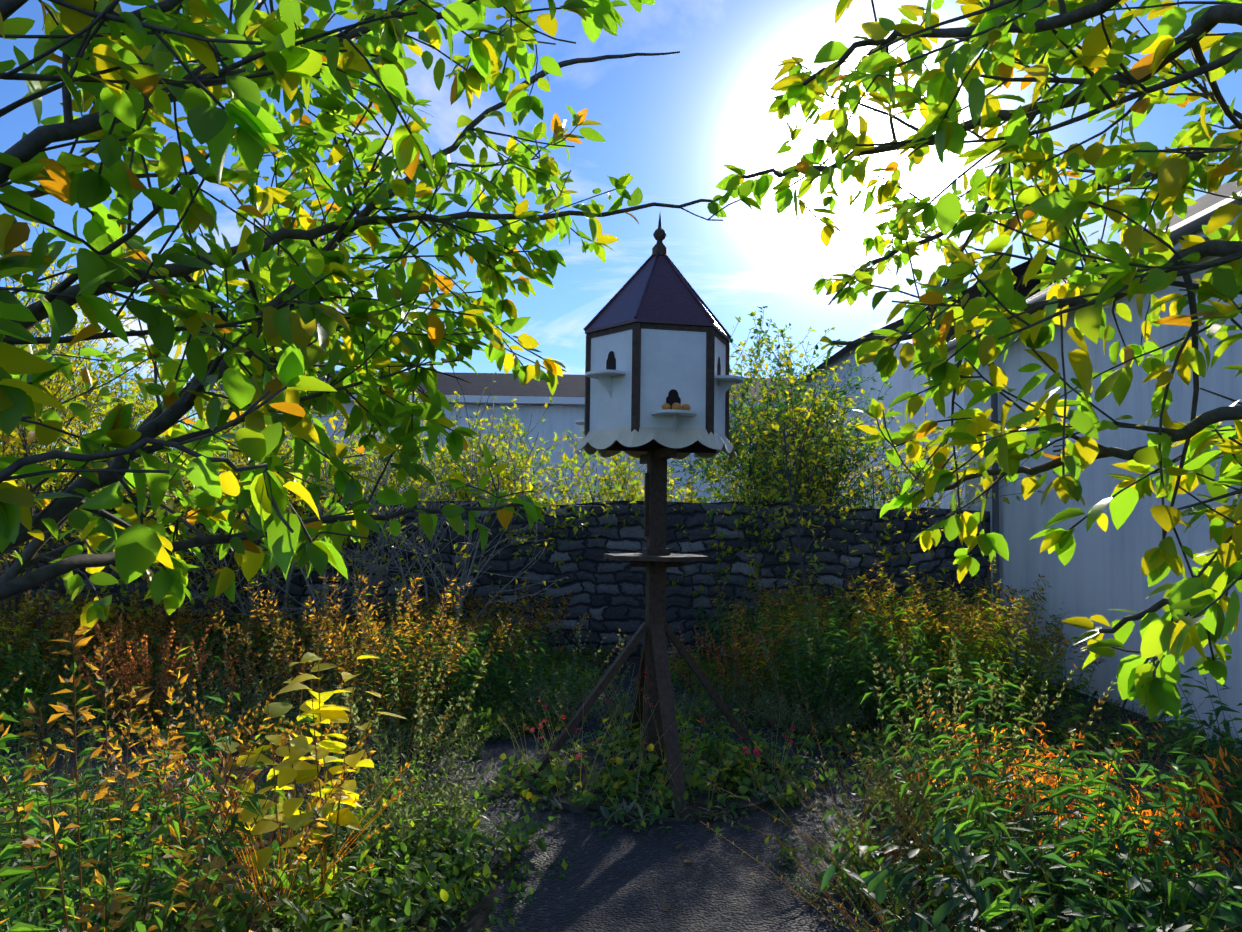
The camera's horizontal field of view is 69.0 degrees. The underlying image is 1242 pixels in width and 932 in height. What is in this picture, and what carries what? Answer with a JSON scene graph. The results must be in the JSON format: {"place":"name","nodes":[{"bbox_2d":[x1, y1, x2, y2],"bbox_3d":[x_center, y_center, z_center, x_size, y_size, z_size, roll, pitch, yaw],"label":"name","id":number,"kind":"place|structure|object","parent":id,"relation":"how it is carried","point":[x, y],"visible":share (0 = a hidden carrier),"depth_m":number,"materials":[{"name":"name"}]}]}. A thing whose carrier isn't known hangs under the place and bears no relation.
{"place":"outdoors","nodes":[
{"label":"outdoors","id":0,"kind":"place"},
{"bbox_2d":[198,399,790,504],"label":"building walls","id":1,"kind":"structure","parent":0,"point":[560,419],"depth_m":30.05,"materials":[{"name":"white paint"}]},
{"bbox_2d":[211,370,803,400],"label":"building roof","id":2,"kind":"structure","parent":1,"relation":"on","point":[568,385],"depth_m":31.35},
{"bbox_2d":[209,391,786,408],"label":"building fascia","id":3,"kind":"structure","parent":2,"relation":"attached to","point":[531,400],"depth_m":29.64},
{"bbox_2d":[0,650,1241,931],"bbox_3d":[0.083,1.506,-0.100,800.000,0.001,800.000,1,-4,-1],"label":"ground","id":4,"kind":"structure","parent":0,"point":[478,916],"depth_m":4.36,"materials":[{"name":"soil"}]},
{"bbox_2d":[0,0,761,634],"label":"tree","id":5,"kind":"object","parent":4,"relation":"on","point":[124,74],"visible":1,"depth_m":1.82,"materials":[{"name":"green plant"}]},
{"bbox_2d":[168,346,604,652],"bbox_3d":[-2.343,0.490,9.458,4.093,3.152,3.402,0,-4,18],"label":"shrub","id":6,"kind":"object","parent":4,"relation":"on","point":[363,560],"visible":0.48,"depth_m":9.06,"materials":[{"name":"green plant"}]},
{"bbox_2d":[1,494,991,660],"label":"garden stone wall","id":7,"kind":"structure","parent":4,"relation":"on","point":[608,596],"depth_m":10.14,"materials":[{"name":"grey stone"}]},
{"bbox_2d":[85,470,377,556],"bbox_3d":[-4.505,0.633,10.237,3.642,1.210,0.584,1,-4,-1],"label":"ivy on wall","id":8,"kind":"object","parent":7,"relation":"attached to","point":[125,501],"visible":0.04,"depth_m":10.05,"materials":[{"name":"green plant"}]},
{"bbox_2d":[6,306,990,614],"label":"bushes","id":9,"kind":"object","parent":4,"relation":"on","point":[756,470],"visible":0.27,"depth_m":11.15,"materials":[{"name":"green plant"}]},
{"bbox_2d":[0,222,1042,669],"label":"shrubs","id":10,"kind":"object","parent":4,"relation":"on","point":[58,386],"visible":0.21,"depth_m":8.97,"materials":[{"name":"green plant"}]},
{"bbox_2d":[0,556,1120,723],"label":"garden plants","id":11,"kind":"object","parent":4,"relation":"on","point":[831,617],"visible":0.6,"depth_m":7.92,"materials":[{"name":"green plant"}]},
{"bbox_2d":[0,626,1241,931],"bbox_3d":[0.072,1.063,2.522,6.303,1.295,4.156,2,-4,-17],"label":"garden plants","id":12,"kind":"object","parent":4,"relation":"on","point":[1136,880],"visible":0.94,"depth_m":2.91,"materials":[{"name":"green plant"}]},
{"bbox_2d":[0,553,1241,776],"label":"garden plants","id":13,"kind":"object","parent":4,"relation":"on","point":[482,723],"visible":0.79,"depth_m":6.49,"materials":[{"name":"green plant"}]},
{"bbox_2d":[0,657,1241,931],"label":"gravel paths","id":14,"kind":"structure","parent":4,"relation":"on","point":[604,891],"depth_m":3.75,"materials":[{"name":"grey gravel"}]},
{"bbox_2d":[417,722,895,909],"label":"fallen leaves","id":15,"kind":"object","parent":14,"relation":"on","point":[664,906],"visible":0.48,"depth_m":4.36,"materials":[{"name":"brown plant"}]},
{"bbox_2d":[529,214,771,816],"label":"dovecote","id":16,"kind":"structure","parent":4,"relation":"on","point":[660,381],"depth_m":5.21,"materials":[{"name":"white paint"}]},
{"bbox_2d":[521,743,786,821],"bbox_3d":[0.193,1.820,5.314,1.553,0.038,1.553,1,-4,-1],"label":"bed edging","id":17,"kind":"object","parent":4,"relation":"on","point":[572,807],"visible":0.23,"depth_m":4.66,"materials":[{"name":"stone"}]},
{"bbox_2d":[525,743,783,814],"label":"bed soil","id":18,"kind":"structure","parent":4,"relation":"on","point":[699,801],"depth_m":4.99,"materials":[{"name":"brown soil"}]},
{"bbox_2d":[716,0,1241,718],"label":"tree","id":19,"kind":"object","parent":4,"relation":"on","point":[1004,320],"visible":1,"depth_m":1.86,"materials":[{"name":"green plant"}]},
{"bbox_2d":[0,0,1241,494],"label":"sky","id":20,"kind":"structure","parent":0,"point":[672,122],"materials":[{"name":"blue"}]},
{"bbox_2d":[386,724,929,865],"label":"gravel","id":21,"kind":"structure","parent":0,"point":[577,833],"depth_m":4.55,"materials":[{"name":"grey gravel"}]},
{"bbox_2d":[794,343,964,509],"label":"house beyond walls","id":22,"kind":"structure","parent":0,"point":[901,380],"depth_m":22.29,"materials":[{"name":"white paint"}]},
{"bbox_2d":[964,237,1241,747],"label":"house walls","id":23,"kind":"structure","parent":0,"point":[1100,573],"depth_m":7.83,"materials":[{"name":"white paint"}]},
{"bbox_2d":[784,181,1241,390],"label":"house roof","id":24,"kind":"structure","parent":23,"relation":"on","point":[1205,201],"depth_m":22.86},
{"bbox_2d":[947,212,1241,357],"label":"house fascia","id":25,"kind":"structure","parent":24,"relation":"attached to","point":[1177,244],"depth_m":6.36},
{"bbox_2d":[1051,441,1074,475],"bbox_3d":[4.209,-0.069,8.599,0.095,0.320,0.320,1,-4,-1],"label":"window","id":26,"kind":"structure","parent":23,"relation":"in","point":[1056,448],"depth_m":8.64,"materials":[{"name":"grey glass"}]},
{"bbox_2d":[947,190,1241,664],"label":"gutter downpipe","id":27,"kind":"object","parent":23,"relation":"attached to","point":[1192,224],"visible":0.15,"depth_m":8.36,"materials":[{"name":"white plastic"}]}
]}

